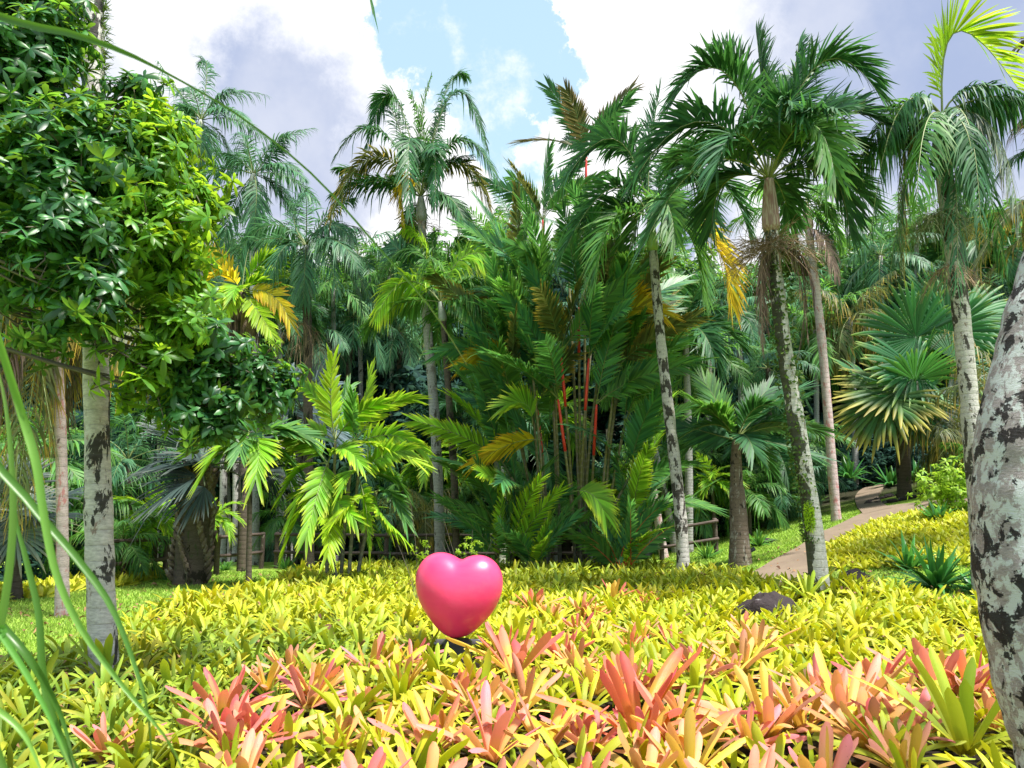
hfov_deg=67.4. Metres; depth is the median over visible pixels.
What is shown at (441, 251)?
tree
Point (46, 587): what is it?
groundcover
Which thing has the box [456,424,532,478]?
palm tree
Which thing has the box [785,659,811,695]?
bromeliad
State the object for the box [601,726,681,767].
bromeliad
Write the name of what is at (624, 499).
clumping palm
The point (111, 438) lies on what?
palm tree
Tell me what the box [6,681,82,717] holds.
bromeliad
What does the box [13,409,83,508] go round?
palm tree
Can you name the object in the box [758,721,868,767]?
bromeliad
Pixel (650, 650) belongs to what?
bromeliad
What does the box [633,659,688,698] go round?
bromeliad
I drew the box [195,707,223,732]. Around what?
bromeliad
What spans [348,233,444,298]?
tree
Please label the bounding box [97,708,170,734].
bromeliad
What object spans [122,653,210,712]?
bromeliad
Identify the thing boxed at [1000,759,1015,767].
bromeliad
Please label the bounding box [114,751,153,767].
bromeliad
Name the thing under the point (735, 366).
palm tree
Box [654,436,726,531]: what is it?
tree
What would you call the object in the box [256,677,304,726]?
bromeliad
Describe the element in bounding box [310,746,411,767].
bromeliad
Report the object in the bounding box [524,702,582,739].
bromeliad
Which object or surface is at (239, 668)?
bromeliad
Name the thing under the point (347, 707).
bromeliad
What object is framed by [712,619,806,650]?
bromeliad
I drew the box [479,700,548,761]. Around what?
bromeliad
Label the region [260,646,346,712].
bromeliad
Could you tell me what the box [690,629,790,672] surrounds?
bromeliad
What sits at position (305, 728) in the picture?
bromeliad
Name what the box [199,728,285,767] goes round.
bromeliad
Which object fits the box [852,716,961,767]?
bromeliad
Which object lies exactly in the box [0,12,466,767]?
tall grass
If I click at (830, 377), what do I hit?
tree
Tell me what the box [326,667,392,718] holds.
bromeliad
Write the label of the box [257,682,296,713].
bromeliad
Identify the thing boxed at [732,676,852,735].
bromeliad
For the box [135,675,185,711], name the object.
bromeliad
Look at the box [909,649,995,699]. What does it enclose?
bromeliad
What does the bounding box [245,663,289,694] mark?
bromeliad
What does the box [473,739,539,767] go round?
bromeliad
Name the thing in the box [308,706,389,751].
bromeliad
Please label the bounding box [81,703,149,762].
bromeliad
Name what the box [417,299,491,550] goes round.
tree
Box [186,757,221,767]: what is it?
bromeliad
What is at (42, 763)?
bromeliad
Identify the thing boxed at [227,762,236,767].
bromeliad
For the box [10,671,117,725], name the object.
bromeliad
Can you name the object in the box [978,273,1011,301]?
tree
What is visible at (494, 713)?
bromeliad
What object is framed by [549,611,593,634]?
bromeliad
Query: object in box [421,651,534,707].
bromeliad
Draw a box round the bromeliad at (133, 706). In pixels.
[62,681,155,722]
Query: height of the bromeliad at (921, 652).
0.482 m
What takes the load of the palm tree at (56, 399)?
on the ground at (847, 498)
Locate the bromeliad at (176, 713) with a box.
[154,705,221,738]
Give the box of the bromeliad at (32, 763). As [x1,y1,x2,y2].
[29,746,108,767]
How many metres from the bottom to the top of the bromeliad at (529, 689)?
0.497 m
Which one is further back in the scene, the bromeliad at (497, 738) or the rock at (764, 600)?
the rock at (764, 600)
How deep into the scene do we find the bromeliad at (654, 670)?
6.09 m
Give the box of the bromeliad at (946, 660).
[895,648,958,670]
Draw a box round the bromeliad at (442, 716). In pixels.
[417,703,481,752]
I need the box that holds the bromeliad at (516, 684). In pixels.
[503,665,549,709]
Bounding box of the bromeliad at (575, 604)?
[554,592,610,616]
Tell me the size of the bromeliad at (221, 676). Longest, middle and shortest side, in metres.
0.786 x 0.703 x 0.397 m
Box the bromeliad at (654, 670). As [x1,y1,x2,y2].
[606,665,714,706]
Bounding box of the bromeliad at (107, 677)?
[69,671,120,707]
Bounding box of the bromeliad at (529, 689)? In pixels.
[478,652,562,712]
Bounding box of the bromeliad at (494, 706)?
[472,679,519,724]
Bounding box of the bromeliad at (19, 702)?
[0,671,92,741]
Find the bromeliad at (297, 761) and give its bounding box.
[256,750,340,767]
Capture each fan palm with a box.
[0,446,83,599]
[123,414,312,585]
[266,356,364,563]
[830,262,1006,497]
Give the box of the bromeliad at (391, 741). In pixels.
[339,718,451,767]
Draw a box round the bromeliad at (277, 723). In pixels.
[220,695,324,750]
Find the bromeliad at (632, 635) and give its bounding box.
[607,625,660,648]
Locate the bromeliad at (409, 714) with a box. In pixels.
[367,689,493,752]
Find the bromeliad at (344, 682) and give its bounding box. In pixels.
[337,680,372,700]
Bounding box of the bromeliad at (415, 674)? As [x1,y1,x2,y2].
[384,654,427,690]
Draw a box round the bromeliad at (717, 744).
[702,718,745,756]
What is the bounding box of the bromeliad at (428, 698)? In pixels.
[384,689,471,737]
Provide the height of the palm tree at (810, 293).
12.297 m
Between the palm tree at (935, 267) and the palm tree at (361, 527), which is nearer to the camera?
the palm tree at (361, 527)
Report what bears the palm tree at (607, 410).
on the ground at (847, 498)
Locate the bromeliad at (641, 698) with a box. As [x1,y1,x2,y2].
[607,657,710,702]
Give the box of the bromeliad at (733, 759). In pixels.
[700,734,765,767]
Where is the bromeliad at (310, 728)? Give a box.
[262,708,354,762]
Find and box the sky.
[59,0,1023,285]
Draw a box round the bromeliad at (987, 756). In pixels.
[978,719,1012,767]
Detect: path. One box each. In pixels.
[753,498,966,584]
[855,484,890,513]
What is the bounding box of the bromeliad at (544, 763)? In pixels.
[458,746,581,767]
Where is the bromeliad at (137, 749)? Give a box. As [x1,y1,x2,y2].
[73,720,199,767]
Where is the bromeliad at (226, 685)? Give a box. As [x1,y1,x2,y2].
[209,675,260,707]
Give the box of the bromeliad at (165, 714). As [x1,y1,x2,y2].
[152,692,189,729]
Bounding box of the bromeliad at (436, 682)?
[419,667,453,705]
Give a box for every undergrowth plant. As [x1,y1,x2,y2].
[219,560,236,570]
[269,557,297,568]
[692,539,726,558]
[749,524,776,545]
[869,464,896,485]
[896,459,930,480]
[914,466,940,485]
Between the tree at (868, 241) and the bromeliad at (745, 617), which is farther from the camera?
the tree at (868, 241)
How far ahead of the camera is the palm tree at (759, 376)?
27.11 m
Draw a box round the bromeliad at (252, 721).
[207,700,314,747]
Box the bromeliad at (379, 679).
[327,672,426,717]
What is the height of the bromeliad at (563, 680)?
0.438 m
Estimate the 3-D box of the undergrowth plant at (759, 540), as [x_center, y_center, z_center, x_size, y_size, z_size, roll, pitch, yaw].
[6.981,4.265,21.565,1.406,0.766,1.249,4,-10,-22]
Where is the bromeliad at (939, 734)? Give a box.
[927,731,967,757]
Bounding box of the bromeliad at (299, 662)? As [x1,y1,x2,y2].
[263,649,313,693]
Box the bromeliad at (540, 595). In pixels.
[509,588,565,609]
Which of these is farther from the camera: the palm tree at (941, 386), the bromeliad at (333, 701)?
the palm tree at (941, 386)
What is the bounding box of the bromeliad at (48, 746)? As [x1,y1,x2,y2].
[13,729,96,766]
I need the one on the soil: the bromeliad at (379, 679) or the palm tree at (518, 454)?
the bromeliad at (379, 679)
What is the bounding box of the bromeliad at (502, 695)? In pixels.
[478,675,538,709]
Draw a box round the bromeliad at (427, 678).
[392,654,450,690]
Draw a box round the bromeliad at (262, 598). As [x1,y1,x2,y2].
[242,583,301,610]
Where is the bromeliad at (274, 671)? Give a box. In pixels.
[242,655,292,690]
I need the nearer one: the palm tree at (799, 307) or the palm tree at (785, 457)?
the palm tree at (785, 457)
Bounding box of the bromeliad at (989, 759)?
[976,735,1015,764]
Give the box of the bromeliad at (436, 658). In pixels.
[403,642,477,673]
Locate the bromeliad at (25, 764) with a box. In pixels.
[3,750,56,767]
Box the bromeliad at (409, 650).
[394,637,443,665]
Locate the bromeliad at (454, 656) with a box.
[444,645,515,682]
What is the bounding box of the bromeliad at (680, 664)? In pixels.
[641,643,761,709]
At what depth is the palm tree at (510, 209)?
32.07 m
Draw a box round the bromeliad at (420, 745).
[332,720,445,767]
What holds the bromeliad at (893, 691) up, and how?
on the soil
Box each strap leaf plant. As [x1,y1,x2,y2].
[838,452,875,484]
[872,530,949,568]
[884,533,970,594]
[913,499,956,519]
[939,569,971,591]
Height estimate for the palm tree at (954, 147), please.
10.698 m
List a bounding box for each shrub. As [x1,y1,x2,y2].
[0,520,162,581]
[27,506,162,569]
[353,484,527,562]
[399,494,435,597]
[441,518,493,555]
[642,490,729,555]
[744,469,800,529]
[809,415,892,492]
[822,432,953,492]
[907,456,967,514]
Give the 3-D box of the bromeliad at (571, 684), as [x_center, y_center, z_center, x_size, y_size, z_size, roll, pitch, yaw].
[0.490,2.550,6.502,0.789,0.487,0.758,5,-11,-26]
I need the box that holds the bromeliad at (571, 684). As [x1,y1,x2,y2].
[535,656,603,698]
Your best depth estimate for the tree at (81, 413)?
27.96 m
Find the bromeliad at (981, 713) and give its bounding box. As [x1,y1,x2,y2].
[931,677,1012,760]
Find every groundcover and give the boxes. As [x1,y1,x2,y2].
[0,565,165,601]
[825,506,969,571]
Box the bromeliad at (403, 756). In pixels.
[383,737,484,767]
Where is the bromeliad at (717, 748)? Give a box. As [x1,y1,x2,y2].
[675,723,730,762]
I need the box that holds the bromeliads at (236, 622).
[0,553,996,707]
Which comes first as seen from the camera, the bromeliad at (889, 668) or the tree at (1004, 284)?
the bromeliad at (889, 668)
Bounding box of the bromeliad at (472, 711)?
[454,697,526,764]
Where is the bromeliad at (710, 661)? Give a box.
[657,643,735,683]
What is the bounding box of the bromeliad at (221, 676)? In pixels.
[168,661,252,698]
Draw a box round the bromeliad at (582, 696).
[530,666,615,740]
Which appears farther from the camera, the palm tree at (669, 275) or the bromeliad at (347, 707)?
the palm tree at (669, 275)
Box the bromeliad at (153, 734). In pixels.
[84,716,199,767]
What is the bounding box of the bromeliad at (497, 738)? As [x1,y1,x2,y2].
[416,680,562,763]
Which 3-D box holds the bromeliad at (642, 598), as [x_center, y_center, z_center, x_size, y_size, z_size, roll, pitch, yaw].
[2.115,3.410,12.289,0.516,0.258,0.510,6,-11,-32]
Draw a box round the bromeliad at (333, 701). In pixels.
[304,663,401,732]
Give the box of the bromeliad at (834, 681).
[743,642,905,729]
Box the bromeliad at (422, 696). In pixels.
[393,691,426,730]
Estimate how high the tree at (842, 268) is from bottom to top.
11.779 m
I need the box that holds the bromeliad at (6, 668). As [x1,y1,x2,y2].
[0,661,14,674]
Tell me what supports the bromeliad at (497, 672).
on the soil
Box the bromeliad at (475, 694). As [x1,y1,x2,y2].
[445,679,521,725]
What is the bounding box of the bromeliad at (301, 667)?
[259,662,309,702]
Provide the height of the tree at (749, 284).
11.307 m
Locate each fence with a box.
[114,532,264,569]
[273,518,718,568]
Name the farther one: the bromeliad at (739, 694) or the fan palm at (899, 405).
the fan palm at (899, 405)
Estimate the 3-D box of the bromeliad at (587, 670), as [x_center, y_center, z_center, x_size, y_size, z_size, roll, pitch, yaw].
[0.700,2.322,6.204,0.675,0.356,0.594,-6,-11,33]
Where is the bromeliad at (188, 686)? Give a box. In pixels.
[144,665,220,719]
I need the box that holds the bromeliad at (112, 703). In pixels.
[58,688,176,762]
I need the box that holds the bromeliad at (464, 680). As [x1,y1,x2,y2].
[422,668,496,711]
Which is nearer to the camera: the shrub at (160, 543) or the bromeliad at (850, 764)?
the bromeliad at (850, 764)
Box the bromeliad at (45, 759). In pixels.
[13,749,67,767]
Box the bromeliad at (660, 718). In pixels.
[600,702,697,744]
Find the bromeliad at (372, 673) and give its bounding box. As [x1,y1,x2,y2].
[348,661,415,700]
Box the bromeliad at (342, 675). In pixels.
[277,662,343,690]
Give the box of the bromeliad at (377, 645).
[323,631,421,672]
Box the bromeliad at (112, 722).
[72,706,134,756]
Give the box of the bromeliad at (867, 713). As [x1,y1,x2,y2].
[832,698,931,755]
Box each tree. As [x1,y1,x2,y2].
[0,0,313,458]
[0,232,214,617]
[0,332,82,559]
[0,353,119,436]
[0,403,124,574]
[0,436,54,470]
[1,392,53,503]
[6,414,83,484]
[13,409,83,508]
[28,466,160,579]
[34,408,135,449]
[37,446,83,550]
[46,406,164,541]
[67,392,205,535]
[67,420,147,476]
[69,358,120,430]
[69,507,172,581]
[70,396,232,557]
[81,0,378,684]
[109,297,141,375]
[110,373,169,551]
[110,401,182,550]
[113,481,178,570]
[148,455,232,512]
[156,55,270,453]
[166,413,337,582]
[180,250,266,561]
[190,127,321,564]
[202,236,299,571]
[208,446,232,561]
[209,217,271,560]
[209,249,249,285]
[213,434,275,558]
[213,498,246,575]
[224,187,384,568]
[226,324,275,561]
[227,514,286,561]
[231,477,292,529]
[232,231,313,530]
[246,278,328,561]
[252,491,321,566]
[259,336,318,558]
[259,402,301,515]
[261,453,318,559]
[264,416,294,559]
[265,312,336,362]
[268,297,395,390]
[270,309,356,470]
[272,448,343,558]
[280,246,380,560]
[286,514,344,563]
[288,400,401,505]
[290,268,403,531]
[294,409,405,560]
[310,218,401,556]
[314,268,366,303]
[324,298,369,537]
[325,68,505,552]
[326,429,410,558]
[327,240,436,551]
[330,434,383,561]
[335,422,478,558]
[336,506,388,560]
[338,350,396,555]
[341,364,469,549]
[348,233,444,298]
[353,465,426,558]
[354,290,455,561]
[356,221,510,558]
[362,466,445,559]
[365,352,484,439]
[365,493,431,561]
[378,486,460,558]
[379,439,448,559]
[383,316,439,365]
[387,382,477,489]
[393,440,466,551]
[394,322,460,551]
[407,385,490,556]
[408,227,494,310]
[410,406,465,438]
[415,412,534,551]
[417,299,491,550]
[424,425,490,550]
[426,469,488,512]
[445,518,506,560]
[449,205,552,470]
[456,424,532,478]
[461,383,537,563]
[468,397,611,513]
[470,319,581,419]
[476,209,583,288]
[484,192,557,561]
[485,418,630,560]
[518,330,615,419]
[536,386,602,560]
[548,76,760,570]
[548,241,587,550]
[549,433,598,458]
[550,256,582,321]
[552,467,620,559]
[565,411,632,473]
[570,295,670,557]
[571,238,689,555]
[572,348,694,436]
[576,378,661,430]
[580,324,621,435]
[586,344,675,552]
[588,421,693,533]
[591,450,624,495]
[596,452,661,514]
[600,441,728,549]
[609,443,666,495]
[616,263,757,551]
[617,14,934,597]
[630,234,718,304]
[634,347,737,417]
[652,365,843,567]
[652,471,717,536]
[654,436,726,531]
[656,402,737,488]
[660,242,726,308]
[671,321,776,537]
[678,418,767,529]
[682,306,773,419]
[683,452,747,543]
[685,261,750,326]
[693,454,795,533]
[695,272,799,403]
[695,431,795,523]
[704,462,789,537]
[712,259,794,338]
[719,390,827,520]
[720,171,886,521]
[728,340,819,477]
[729,303,811,362]
[746,253,826,325]
[747,273,879,485]
[747,449,827,530]
[748,266,855,366]
[754,354,821,420]
[763,432,849,517]
[766,239,867,298]
[769,336,865,420]
[775,417,856,480]
[787,263,864,427]
[788,270,907,489]
[795,437,863,494]
[800,313,863,414]
[805,265,903,418]
[812,405,894,469]
[818,226,908,287]
[819,209,942,440]
[821,425,943,491]
[831,362,879,418]
[834,0,1023,596]
[834,271,956,393]
[839,249,927,303]
[854,192,983,389]
[860,309,989,458]
[871,239,972,309]
[883,195,992,279]
[885,402,980,492]
[897,303,996,426]
[904,182,1022,368]
[924,329,990,431]
[928,265,1000,286]
[929,419,960,440]
[932,442,964,499]
[943,263,996,305]
[961,36,1023,301]
[966,198,1022,282]
[969,248,1023,767]
[973,284,1009,364]
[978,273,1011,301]
[981,264,1009,366]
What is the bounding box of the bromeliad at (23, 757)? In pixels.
[7,744,29,767]
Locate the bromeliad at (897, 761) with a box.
[889,739,928,767]
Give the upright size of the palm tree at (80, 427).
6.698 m
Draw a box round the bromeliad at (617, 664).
[585,647,683,692]
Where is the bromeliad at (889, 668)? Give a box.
[831,648,917,693]
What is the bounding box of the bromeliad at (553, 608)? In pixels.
[527,600,576,618]
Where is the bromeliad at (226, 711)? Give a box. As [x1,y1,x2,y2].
[176,689,300,744]
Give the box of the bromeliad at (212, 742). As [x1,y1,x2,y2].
[174,715,277,767]
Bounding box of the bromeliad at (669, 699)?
[662,683,703,719]
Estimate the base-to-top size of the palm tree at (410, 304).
10.170 m
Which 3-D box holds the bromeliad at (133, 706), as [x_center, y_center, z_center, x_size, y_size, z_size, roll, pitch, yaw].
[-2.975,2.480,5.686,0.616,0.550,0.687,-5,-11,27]
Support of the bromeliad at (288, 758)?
on the soil
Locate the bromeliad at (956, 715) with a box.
[848,646,1009,756]
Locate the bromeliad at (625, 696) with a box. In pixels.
[535,647,761,754]
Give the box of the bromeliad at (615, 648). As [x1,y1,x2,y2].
[580,640,659,706]
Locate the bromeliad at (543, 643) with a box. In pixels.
[446,618,595,676]
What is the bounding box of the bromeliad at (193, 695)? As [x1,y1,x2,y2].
[163,687,216,723]
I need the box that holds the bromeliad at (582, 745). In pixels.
[513,717,644,767]
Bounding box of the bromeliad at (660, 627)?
[649,623,683,641]
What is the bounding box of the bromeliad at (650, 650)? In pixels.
[634,638,689,675]
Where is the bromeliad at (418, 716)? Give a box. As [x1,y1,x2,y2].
[374,698,442,756]
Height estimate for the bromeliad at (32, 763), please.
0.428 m
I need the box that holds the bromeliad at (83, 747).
[38,704,117,767]
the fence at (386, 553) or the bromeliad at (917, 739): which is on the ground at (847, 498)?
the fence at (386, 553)
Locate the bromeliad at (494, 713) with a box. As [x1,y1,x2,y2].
[423,704,525,766]
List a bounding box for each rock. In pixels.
[733,591,796,620]
[751,538,776,545]
[841,568,878,591]
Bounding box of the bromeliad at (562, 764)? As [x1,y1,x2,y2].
[551,757,601,767]
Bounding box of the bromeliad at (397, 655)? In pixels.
[352,644,426,688]
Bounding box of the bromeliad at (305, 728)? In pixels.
[296,713,359,762]
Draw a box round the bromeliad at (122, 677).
[54,653,145,705]
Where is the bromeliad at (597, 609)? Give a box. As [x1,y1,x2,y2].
[577,601,610,620]
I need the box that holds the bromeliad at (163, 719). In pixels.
[128,691,212,741]
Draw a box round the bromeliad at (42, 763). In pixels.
[38,756,119,767]
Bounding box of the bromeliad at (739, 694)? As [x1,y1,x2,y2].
[673,677,789,737]
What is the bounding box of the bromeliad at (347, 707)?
[314,698,373,745]
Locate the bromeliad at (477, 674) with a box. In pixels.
[428,664,489,692]
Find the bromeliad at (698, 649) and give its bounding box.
[658,642,718,671]
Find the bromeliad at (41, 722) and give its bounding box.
[6,714,47,738]
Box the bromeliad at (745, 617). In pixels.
[715,611,773,633]
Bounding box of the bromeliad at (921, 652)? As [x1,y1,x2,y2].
[862,638,989,696]
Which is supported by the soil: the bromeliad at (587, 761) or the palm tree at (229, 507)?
the bromeliad at (587, 761)
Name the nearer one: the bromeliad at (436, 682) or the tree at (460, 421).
the bromeliad at (436, 682)
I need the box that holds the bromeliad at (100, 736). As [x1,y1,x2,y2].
[69,712,173,760]
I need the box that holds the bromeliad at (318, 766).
[286,751,330,767]
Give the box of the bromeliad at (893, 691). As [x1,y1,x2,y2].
[874,672,925,700]
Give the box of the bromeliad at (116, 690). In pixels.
[77,676,163,723]
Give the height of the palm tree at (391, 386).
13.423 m
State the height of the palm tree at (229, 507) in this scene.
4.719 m
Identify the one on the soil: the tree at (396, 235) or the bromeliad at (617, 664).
the bromeliad at (617, 664)
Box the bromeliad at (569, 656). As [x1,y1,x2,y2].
[544,637,605,671]
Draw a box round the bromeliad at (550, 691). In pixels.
[517,665,591,716]
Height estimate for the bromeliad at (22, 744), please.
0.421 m
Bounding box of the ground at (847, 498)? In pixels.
[0,413,974,666]
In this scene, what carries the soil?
on the ground at (847, 498)
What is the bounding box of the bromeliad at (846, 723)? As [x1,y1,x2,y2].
[806,685,932,749]
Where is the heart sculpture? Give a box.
[415,552,502,667]
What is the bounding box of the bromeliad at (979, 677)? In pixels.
[936,670,994,696]
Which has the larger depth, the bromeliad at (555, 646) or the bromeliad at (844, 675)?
the bromeliad at (555, 646)
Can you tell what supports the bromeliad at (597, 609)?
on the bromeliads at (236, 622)
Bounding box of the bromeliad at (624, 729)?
[595,710,666,767]
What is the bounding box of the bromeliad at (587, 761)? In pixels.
[536,751,610,767]
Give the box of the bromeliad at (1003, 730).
[997,728,1012,743]
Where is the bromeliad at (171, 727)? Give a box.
[143,713,204,749]
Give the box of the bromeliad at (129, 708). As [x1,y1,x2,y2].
[81,698,158,734]
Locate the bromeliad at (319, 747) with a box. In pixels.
[293,713,375,767]
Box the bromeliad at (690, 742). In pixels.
[613,707,747,767]
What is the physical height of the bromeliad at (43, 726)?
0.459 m
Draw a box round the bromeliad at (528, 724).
[478,691,612,756]
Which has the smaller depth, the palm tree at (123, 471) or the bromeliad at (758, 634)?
the bromeliad at (758, 634)
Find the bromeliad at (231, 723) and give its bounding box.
[160,698,294,764]
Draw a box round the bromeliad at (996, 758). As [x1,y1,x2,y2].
[921,740,1003,767]
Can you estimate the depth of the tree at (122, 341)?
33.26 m
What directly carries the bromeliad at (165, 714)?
on the soil
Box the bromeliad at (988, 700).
[954,675,1003,731]
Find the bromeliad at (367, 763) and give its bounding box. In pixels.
[365,754,409,767]
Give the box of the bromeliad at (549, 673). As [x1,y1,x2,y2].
[526,653,566,690]
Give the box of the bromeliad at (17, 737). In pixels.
[0,698,77,758]
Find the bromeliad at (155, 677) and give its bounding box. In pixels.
[140,671,162,710]
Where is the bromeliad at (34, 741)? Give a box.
[0,729,45,763]
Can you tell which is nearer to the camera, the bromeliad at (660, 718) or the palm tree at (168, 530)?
the bromeliad at (660, 718)
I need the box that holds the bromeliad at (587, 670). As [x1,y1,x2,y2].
[555,649,642,695]
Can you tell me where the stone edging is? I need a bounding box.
[864,487,929,503]
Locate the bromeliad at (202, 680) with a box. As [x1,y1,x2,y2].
[157,668,255,711]
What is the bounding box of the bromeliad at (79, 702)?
[55,683,137,745]
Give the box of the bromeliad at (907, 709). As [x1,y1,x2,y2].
[878,697,938,740]
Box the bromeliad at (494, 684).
[441,675,526,719]
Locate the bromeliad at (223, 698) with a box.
[165,665,293,711]
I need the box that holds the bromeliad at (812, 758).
[750,730,842,766]
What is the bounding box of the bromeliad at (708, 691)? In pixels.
[700,669,787,744]
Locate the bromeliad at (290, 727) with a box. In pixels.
[214,711,343,767]
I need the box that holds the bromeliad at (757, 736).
[717,721,857,767]
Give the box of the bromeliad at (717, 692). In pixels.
[685,673,758,726]
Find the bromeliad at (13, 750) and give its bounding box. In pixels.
[4,734,29,753]
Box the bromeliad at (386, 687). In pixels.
[366,659,443,712]
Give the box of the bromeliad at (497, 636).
[464,621,552,658]
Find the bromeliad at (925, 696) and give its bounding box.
[850,683,955,742]
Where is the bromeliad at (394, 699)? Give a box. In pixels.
[366,689,404,722]
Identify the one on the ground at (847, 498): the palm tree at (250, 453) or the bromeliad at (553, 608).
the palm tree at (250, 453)
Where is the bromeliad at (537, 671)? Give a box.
[499,655,561,682]
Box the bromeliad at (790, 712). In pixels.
[692,661,824,739]
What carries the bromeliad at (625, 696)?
on the soil
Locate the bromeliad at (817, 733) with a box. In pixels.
[779,677,880,740]
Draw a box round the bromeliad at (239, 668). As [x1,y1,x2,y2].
[219,651,270,696]
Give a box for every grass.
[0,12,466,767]
[0,503,975,665]
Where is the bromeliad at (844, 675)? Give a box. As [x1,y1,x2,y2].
[791,669,895,712]
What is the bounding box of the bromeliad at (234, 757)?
[177,744,271,767]
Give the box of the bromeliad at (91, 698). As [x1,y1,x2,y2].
[67,683,133,725]
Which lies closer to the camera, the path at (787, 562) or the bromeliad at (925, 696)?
the bromeliad at (925, 696)
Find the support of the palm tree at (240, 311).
on the ground at (847, 498)
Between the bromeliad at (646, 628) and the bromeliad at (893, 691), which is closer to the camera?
the bromeliad at (893, 691)
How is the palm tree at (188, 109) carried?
on the ground at (847, 498)
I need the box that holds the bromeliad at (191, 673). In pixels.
[175,669,218,690]
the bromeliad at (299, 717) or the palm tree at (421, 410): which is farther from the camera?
the palm tree at (421, 410)
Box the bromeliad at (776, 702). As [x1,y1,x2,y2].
[745,693,836,731]
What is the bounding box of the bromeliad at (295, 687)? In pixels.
[262,661,357,708]
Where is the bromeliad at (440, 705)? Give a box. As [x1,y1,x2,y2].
[372,690,476,726]
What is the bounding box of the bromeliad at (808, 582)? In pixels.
[775,570,842,600]
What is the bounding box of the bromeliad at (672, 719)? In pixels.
[664,701,694,721]
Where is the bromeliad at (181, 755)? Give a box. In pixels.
[146,752,193,767]
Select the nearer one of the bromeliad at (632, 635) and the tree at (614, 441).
the bromeliad at (632, 635)
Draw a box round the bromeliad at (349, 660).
[340,655,378,688]
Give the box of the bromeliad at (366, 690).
[340,683,389,711]
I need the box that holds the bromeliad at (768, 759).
[683,743,777,767]
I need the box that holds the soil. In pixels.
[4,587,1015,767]
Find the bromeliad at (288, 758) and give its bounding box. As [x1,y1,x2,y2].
[260,740,331,767]
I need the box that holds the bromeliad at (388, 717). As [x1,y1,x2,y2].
[341,702,417,745]
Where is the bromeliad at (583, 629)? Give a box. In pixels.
[572,620,620,641]
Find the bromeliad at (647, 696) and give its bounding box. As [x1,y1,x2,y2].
[617,677,770,745]
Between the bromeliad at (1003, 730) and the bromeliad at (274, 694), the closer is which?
the bromeliad at (1003, 730)
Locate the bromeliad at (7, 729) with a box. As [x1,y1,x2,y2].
[4,713,60,752]
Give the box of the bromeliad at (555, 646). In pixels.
[532,629,597,664]
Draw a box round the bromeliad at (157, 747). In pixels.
[144,710,261,767]
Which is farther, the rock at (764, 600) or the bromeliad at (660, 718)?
the rock at (764, 600)
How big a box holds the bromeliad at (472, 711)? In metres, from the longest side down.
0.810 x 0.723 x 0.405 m
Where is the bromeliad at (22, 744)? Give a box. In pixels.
[6,716,58,767]
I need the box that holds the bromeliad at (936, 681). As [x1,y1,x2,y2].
[897,674,944,736]
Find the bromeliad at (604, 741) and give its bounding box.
[539,709,622,755]
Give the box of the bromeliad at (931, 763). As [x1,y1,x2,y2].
[928,759,937,767]
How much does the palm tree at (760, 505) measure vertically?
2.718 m
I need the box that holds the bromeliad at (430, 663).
[410,649,464,693]
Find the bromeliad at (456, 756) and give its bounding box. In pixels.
[431,732,480,767]
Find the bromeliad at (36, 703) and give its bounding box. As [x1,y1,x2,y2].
[0,670,92,724]
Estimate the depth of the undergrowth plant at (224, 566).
21.42 m
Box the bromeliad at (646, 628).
[612,616,668,637]
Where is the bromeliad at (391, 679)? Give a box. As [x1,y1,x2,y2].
[372,660,440,713]
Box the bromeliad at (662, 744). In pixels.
[608,737,679,767]
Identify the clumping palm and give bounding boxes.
[272,343,436,578]
[395,74,729,565]
[422,450,579,567]
[464,490,592,568]
[541,444,719,560]
[562,494,695,569]
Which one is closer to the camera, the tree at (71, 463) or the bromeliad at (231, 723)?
the bromeliad at (231, 723)
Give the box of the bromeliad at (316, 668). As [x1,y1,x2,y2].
[277,658,350,708]
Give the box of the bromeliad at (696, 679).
[653,650,745,706]
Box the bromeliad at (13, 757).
[5,749,27,765]
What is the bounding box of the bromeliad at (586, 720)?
[539,705,617,736]
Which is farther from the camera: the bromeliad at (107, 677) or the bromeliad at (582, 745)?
the bromeliad at (107, 677)
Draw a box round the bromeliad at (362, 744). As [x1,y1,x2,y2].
[301,718,396,767]
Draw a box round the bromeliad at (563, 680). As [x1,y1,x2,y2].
[533,666,587,698]
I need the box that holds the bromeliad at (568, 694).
[530,673,573,714]
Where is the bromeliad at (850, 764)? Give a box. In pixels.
[793,760,869,767]
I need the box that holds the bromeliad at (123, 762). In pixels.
[105,734,176,767]
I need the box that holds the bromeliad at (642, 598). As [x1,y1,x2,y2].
[631,590,658,604]
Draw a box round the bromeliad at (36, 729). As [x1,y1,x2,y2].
[7,713,91,746]
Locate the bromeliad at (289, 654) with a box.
[255,643,326,678]
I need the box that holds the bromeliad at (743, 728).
[704,693,806,748]
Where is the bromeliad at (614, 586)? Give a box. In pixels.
[594,578,640,599]
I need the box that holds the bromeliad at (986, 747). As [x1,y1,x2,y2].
[926,740,1009,767]
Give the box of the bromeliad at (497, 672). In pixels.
[425,663,505,697]
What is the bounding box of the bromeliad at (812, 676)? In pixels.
[767,653,842,690]
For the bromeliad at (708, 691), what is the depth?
5.80 m
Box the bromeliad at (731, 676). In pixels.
[709,653,770,681]
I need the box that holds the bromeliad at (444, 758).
[358,714,469,767]
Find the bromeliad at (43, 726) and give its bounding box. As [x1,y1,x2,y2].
[0,677,46,728]
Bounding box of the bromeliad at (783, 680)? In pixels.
[746,675,791,706]
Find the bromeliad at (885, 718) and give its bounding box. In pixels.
[812,702,974,766]
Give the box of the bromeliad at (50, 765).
[46,758,81,767]
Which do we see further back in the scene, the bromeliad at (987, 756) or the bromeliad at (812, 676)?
the bromeliad at (812, 676)
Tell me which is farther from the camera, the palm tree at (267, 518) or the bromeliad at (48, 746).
the palm tree at (267, 518)
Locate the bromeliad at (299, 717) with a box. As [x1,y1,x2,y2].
[271,707,331,751]

